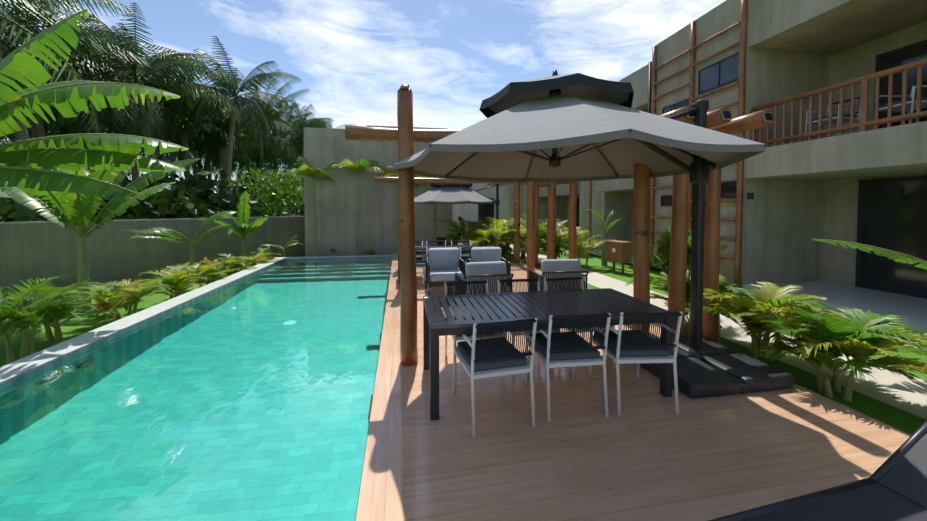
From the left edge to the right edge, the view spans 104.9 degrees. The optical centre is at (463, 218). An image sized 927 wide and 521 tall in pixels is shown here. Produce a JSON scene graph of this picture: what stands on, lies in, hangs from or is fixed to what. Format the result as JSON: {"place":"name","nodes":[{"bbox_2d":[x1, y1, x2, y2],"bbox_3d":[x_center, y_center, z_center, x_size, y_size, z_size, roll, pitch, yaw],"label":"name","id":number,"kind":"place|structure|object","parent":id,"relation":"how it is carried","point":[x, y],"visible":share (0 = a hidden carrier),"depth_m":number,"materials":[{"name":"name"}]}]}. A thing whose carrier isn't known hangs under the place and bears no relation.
{"place":"outdoors","nodes":[
{"label":"outdoors","id":0,"kind":"place"},
{"bbox_2d":[0,211,298,366],"bbox_3d":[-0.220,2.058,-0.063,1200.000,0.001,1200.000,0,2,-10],"label":"ground","id":1,"kind":"structure","parent":0,"point":[73,327],"depth_m":6.34,"materials":[{"name":"green plant"}]},
{"bbox_2d":[0,247,280,363],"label":"plants","id":2,"kind":"object","parent":1,"relation":"on","point":[20,306],"visible":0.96,"depth_m":5.67,"materials":[{"name":"green plant"}]},
{"bbox_2d":[0,216,304,294],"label":"boundary wall","id":3,"kind":"structure","parent":1,"relation":"on","point":[41,250],"depth_m":10.05,"materials":[{"name":"green paint"}]},
{"bbox_2d":[0,162,304,221],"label":"shrubs and trees","id":4,"kind":"object","parent":1,"relation":"on","point":[182,198],"visible":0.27,"depth_m":16.35,"materials":[{"name":"green plant"}]},
{"bbox_2d":[0,0,355,220],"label":"palm trees","id":5,"kind":"object","parent":1,"relation":"on","point":[218,127],"visible":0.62,"depth_m":18.63,"materials":[{"name":"green plant"}]},
{"bbox_2d":[287,156,436,256],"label":"palm trees","id":6,"kind":"object","parent":1,"relation":"on","point":[316,171],"visible":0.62,"depth_m":12.72,"materials":[{"name":"green plant"}]},
{"bbox_2d":[0,9,926,311],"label":"banana plants","id":7,"kind":"object","parent":1,"relation":"on","point":[74,189],"visible":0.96,"depth_m":5.10,"materials":[{"name":"green plant"}]},
{"bbox_2d":[0,257,392,519],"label":"pool basin","id":8,"kind":"object","parent":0,"point":[26,375],"visible":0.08,"depth_m":4.76,"materials":[{"name":"tile"}]},
{"bbox_2d":[0,258,391,520],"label":"pool water","id":9,"kind":"structure","parent":8,"relation":"in","point":[248,398],"depth_m":2.97,"materials":[{"name":"teal liquid"}]},
{"bbox_2d":[0,255,392,383],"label":"pool coping","id":10,"kind":"object","parent":8,"relation":"on","point":[17,368],"visible":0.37,"depth_m":4.85,"materials":[{"name":"stone"}]},
{"bbox_2d":[368,276,389,416],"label":"pool fittings","id":11,"kind":"object","parent":8,"relation":"in","point":[371,402],"visible":0.06,"depth_m":3.07,"materials":[{"name":"white metal"}]},
{"bbox_2d":[0,0,725,204],"label":"sky","id":12,"kind":"structure","parent":0,"point":[353,58],"materials":[{"name":"blue"}]},
{"bbox_2d":[304,125,452,256],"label":"wall block","id":13,"kind":"structure","parent":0,"point":[336,207],"depth_m":13.40,"materials":[{"name":"green paint"}]},
{"bbox_2d":[402,239,910,520],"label":"deck floor","id":14,"kind":"structure","parent":0,"point":[649,454],"depth_m":2.47,"materials":[{"name":"brown wood"}]},
{"bbox_2d":[355,251,402,520],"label":"deck border plank","id":15,"kind":"object","parent":14,"relation":"on","point":[381,493],"depth_m":2.61,"materials":[{"name":"brown wood"}]},
{"bbox_2d":[415,241,423,278],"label":"chair","id":16,"kind":"object","parent":14,"relation":"on","point":[422,257],"visible":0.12,"depth_m":8.38,"materials":[{"name":"black metal"}]},
{"bbox_2d":[415,248,427,287],"bbox_3d":[-1.040,1.014,7.608,0.500,0.834,0.666,0,2,-10],"label":"chair","id":17,"kind":"object","parent":14,"relation":"on","point":[420,264],"visible":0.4,"depth_m":7.38,"materials":[{"name":"black metal"}]},
{"bbox_2d":[426,241,445,259],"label":"chair","id":18,"kind":"object","parent":14,"relation":"on","point":[433,244],"visible":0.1,"depth_m":8.97,"materials":[{"name":"black metal"}]},
{"bbox_2d":[398,245,479,285],"bbox_3d":[-0.534,1.040,8.185,1.900,0.745,0.900,0,2,-11],"label":"dining table","id":19,"kind":"object","parent":14,"relation":"on","point":[448,246],"visible":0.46,"depth_m":8.26,"materials":[{"name":"grey metal"}]},
{"bbox_2d":[425,247,465,295],"bbox_3d":[-0.363,1.021,7.061,0.732,0.851,0.782,0,2,-10],"label":"armchair","id":20,"kind":"object","parent":14,"relation":"on","point":[442,265],"visible":0.92,"depth_m":7.13,"materials":[{"name":"grey fabric"}]},
{"bbox_2d":[436,237,457,245],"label":"chair","id":21,"kind":"object","parent":14,"relation":"on","point":[441,239],"visible":0.33,"depth_m":12.03,"materials":[{"name":"grey metal"}]},
{"bbox_2d":[451,240,470,258],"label":"chair","id":22,"kind":"object","parent":14,"relation":"on","point":[463,241],"visible":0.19,"depth_m":9.05,"materials":[{"name":"black metal"}]},
{"bbox_2d":[414,183,512,258],"bbox_3d":[-0.149,-0.115,12.285,3.469,2.810,2.955,0,2,-10],"label":"umbrella","id":23,"kind":"object","parent":14,"relation":"on","point":[450,193],"visible":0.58,"depth_m":11.52,"materials":[{"name":"fabric"}]},
{"bbox_2d":[460,247,472,263],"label":"chair","id":24,"kind":"object","parent":14,"relation":"on","point":[464,259],"visible":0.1,"depth_m":7.51,"materials":[{"name":"black metal"}]},
{"bbox_2d":[374,177,568,266],"bbox_3d":[0.183,-0.099,11.922,5.961,3.102,4.433,0,2,-10],"label":"pergola","id":25,"kind":"object","parent":14,"relation":"on","point":[516,253],"visible":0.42,"depth_m":10.65,"materials":[{"name":"brown wood"}]},
{"bbox_2d":[444,281,503,382],"bbox_3d":[0.094,1.130,3.714,0.500,0.834,0.666,0,2,-11],"label":"chair","id":26,"kind":"object","parent":14,"relation":"on","point":[461,337],"visible":0.25,"depth_m":3.96,"materials":[{"name":"black metal"}]},
{"bbox_2d":[455,261,513,293],"bbox_3d":[0.299,1.067,5.525,0.732,0.851,0.782,0,2,-13],"label":"armchair","id":27,"kind":"object","parent":14,"relation":"on","point":[492,273],"visible":0.44,"depth_m":5.24,"materials":[{"name":"grey fabric"}]},
{"bbox_2d":[467,247,510,277],"bbox_3d":[0.492,1.018,7.164,0.732,0.851,0.782,0,2,-8],"label":"armchair","id":28,"kind":"object","parent":14,"relation":"on","point":[484,254],"visible":0.31,"depth_m":7.26,"materials":[{"name":"grey fabric"}]},
{"bbox_2d":[453,318,536,436],"bbox_3d":[0.230,1.154,2.910,0.500,0.834,0.666,0,2,-15],"label":"chair","id":29,"kind":"object","parent":14,"relation":"on","point":[480,358],"visible":0.96,"depth_m":2.68,"materials":[{"name":"white metal"}]},
{"bbox_2d":[497,279,560,376],"bbox_3d":[0.682,1.126,3.840,0.500,0.834,0.666,0,2,-8],"label":"chair","id":30,"kind":"object","parent":14,"relation":"on","point":[523,281],"visible":0.25,"depth_m":4.11,"materials":[{"name":"black metal"}]},
{"bbox_2d":[423,288,672,420],"bbox_3d":[0.707,1.182,3.411,2.120,0.745,0.960,0,2,-10],"label":"dining table","id":31,"kind":"object","parent":14,"relation":"on","point":[540,306],"visible":0.79,"depth_m":3.18,"materials":[{"name":"grey metal"}]},
{"bbox_2d":[528,259,588,291],"bbox_3d":[1.518,1.058,5.794,0.732,0.851,0.782,0,2,-6],"label":"armchair","id":32,"kind":"object","parent":14,"relation":"on","point":[558,268],"visible":0.52,"depth_m":5.52,"materials":[{"name":"grey fabric"}]},
{"bbox_2d":[345,84,773,365],"bbox_3d":[0.842,0.078,5.947,4.871,3.102,5.033,0,2,-10],"label":"pergola","id":33,"kind":"object","parent":14,"relation":"on","point":[405,135],"visible":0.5,"depth_m":4.25,"materials":[{"name":"brown wood"}]},
{"bbox_2d":[525,313,610,421],"bbox_3d":[0.867,1.149,3.075,0.500,0.834,0.666,0,2,-7],"label":"chair","id":34,"kind":"object","parent":14,"relation":"on","point":[555,349],"visible":0.88,"depth_m":2.83,"materials":[{"name":"white metal"}]},
{"bbox_2d":[544,277,615,373],"bbox_3d":[1.254,1.124,3.922,0.500,0.834,0.666,0,2,-13],"label":"chair","id":35,"kind":"object","parent":14,"relation":"on","point":[556,280],"visible":0.21,"depth_m":4.18,"materials":[{"name":"black metal"}]},
{"bbox_2d":[393,70,793,398],"bbox_3d":[1.146,0.019,3.751,3.527,3.049,3.060,-1,2,-23],"label":"umbrella","id":36,"kind":"object","parent":14,"relation":"on","point":[529,130],"visible":0.9,"depth_m":3.38,"materials":[{"name":"fabric"}]},
{"bbox_2d":[588,312,682,415],"bbox_3d":[1.474,1.147,3.133,0.500,0.834,0.666,0,2,-2],"label":"chair","id":37,"kind":"object","parent":14,"relation":"on","point":[628,346],"visible":0.83,"depth_m":2.87,"materials":[{"name":"white metal"}]},
{"bbox_2d":[708,420,926,520],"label":"sun lounger","id":38,"kind":"object","parent":14,"relation":"on","point":[893,487],"visible":1,"depth_m":1.62,"materials":[{"name":"grey metal"}]},
{"bbox_2d":[488,239,926,434],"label":"lawn","id":39,"kind":"structure","parent":0,"point":[899,419],"depth_m":3.89,"materials":[{"name":"green plant"}]},
{"bbox_2d":[453,183,502,237],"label":"distant buildings","id":40,"kind":"structure","parent":39,"relation":"on","point":[475,212],"depth_m":19.87,"materials":[{"name":"paint"}]},
{"bbox_2d":[446,214,722,269],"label":"shrubs","id":41,"kind":"object","parent":39,"relation":"on","point":[502,236],"visible":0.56,"depth_m":10.97,"materials":[{"name":"green plant"}]},
{"bbox_2d":[605,240,632,272],"bbox_3d":[4.296,1.070,9.864,0.420,0.885,0.560,-1,2,-25],"label":"wooden box","id":42,"kind":"object","parent":39,"relation":"on","point":[618,251],"visible":0.98,"depth_m":9.69,"materials":[{"name":"brown wood"}]},
{"bbox_2d":[508,245,926,419],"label":"concrete path","id":43,"kind":"structure","parent":39,"relation":"on","point":[904,393],"depth_m":3.76,"materials":[{"name":"beige concrete"}]},
{"bbox_2d":[623,226,926,401],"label":"plants","id":44,"kind":"object","parent":39,"relation":"on","point":[819,340],"visible":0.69,"depth_m":3.45,"materials":[{"name":"green plant"}]},
{"bbox_2d":[503,0,926,298],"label":"building","id":45,"kind":"structure","parent":0,"point":[869,187],"depth_m":7.42,"materials":[{"name":"green paint"}]},
{"bbox_2d":[539,0,926,286],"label":"log building trim","id":46,"kind":"structure","parent":45,"relation":"attached to","point":[864,124],"depth_m":7.17,"materials":[{"name":"brown wood"}]},
{"bbox_2d":[804,97,859,140],"bbox_3d":[6.828,-1.796,6.577,0.666,0.834,0.500,0,2,-15],"label":"balcony chair","id":47,"kind":"object","parent":45,"relation":"attached to","point":[835,118],"visible":0.62,"depth_m":6.53,"materials":[{"name":"white metal"}]},
{"bbox_2d":[873,81,926,129],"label":"balcony chair","id":48,"kind":"object","parent":45,"relation":"attached to","point":[910,104],"visible":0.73,"depth_m":5.61,"materials":[{"name":"white metal"}]},
{"bbox_2d":[588,249,926,332],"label":"porch floor","id":49,"kind":"structure","parent":0,"point":[880,303],"depth_m":6.15,"materials":[{"name":"concrete"}]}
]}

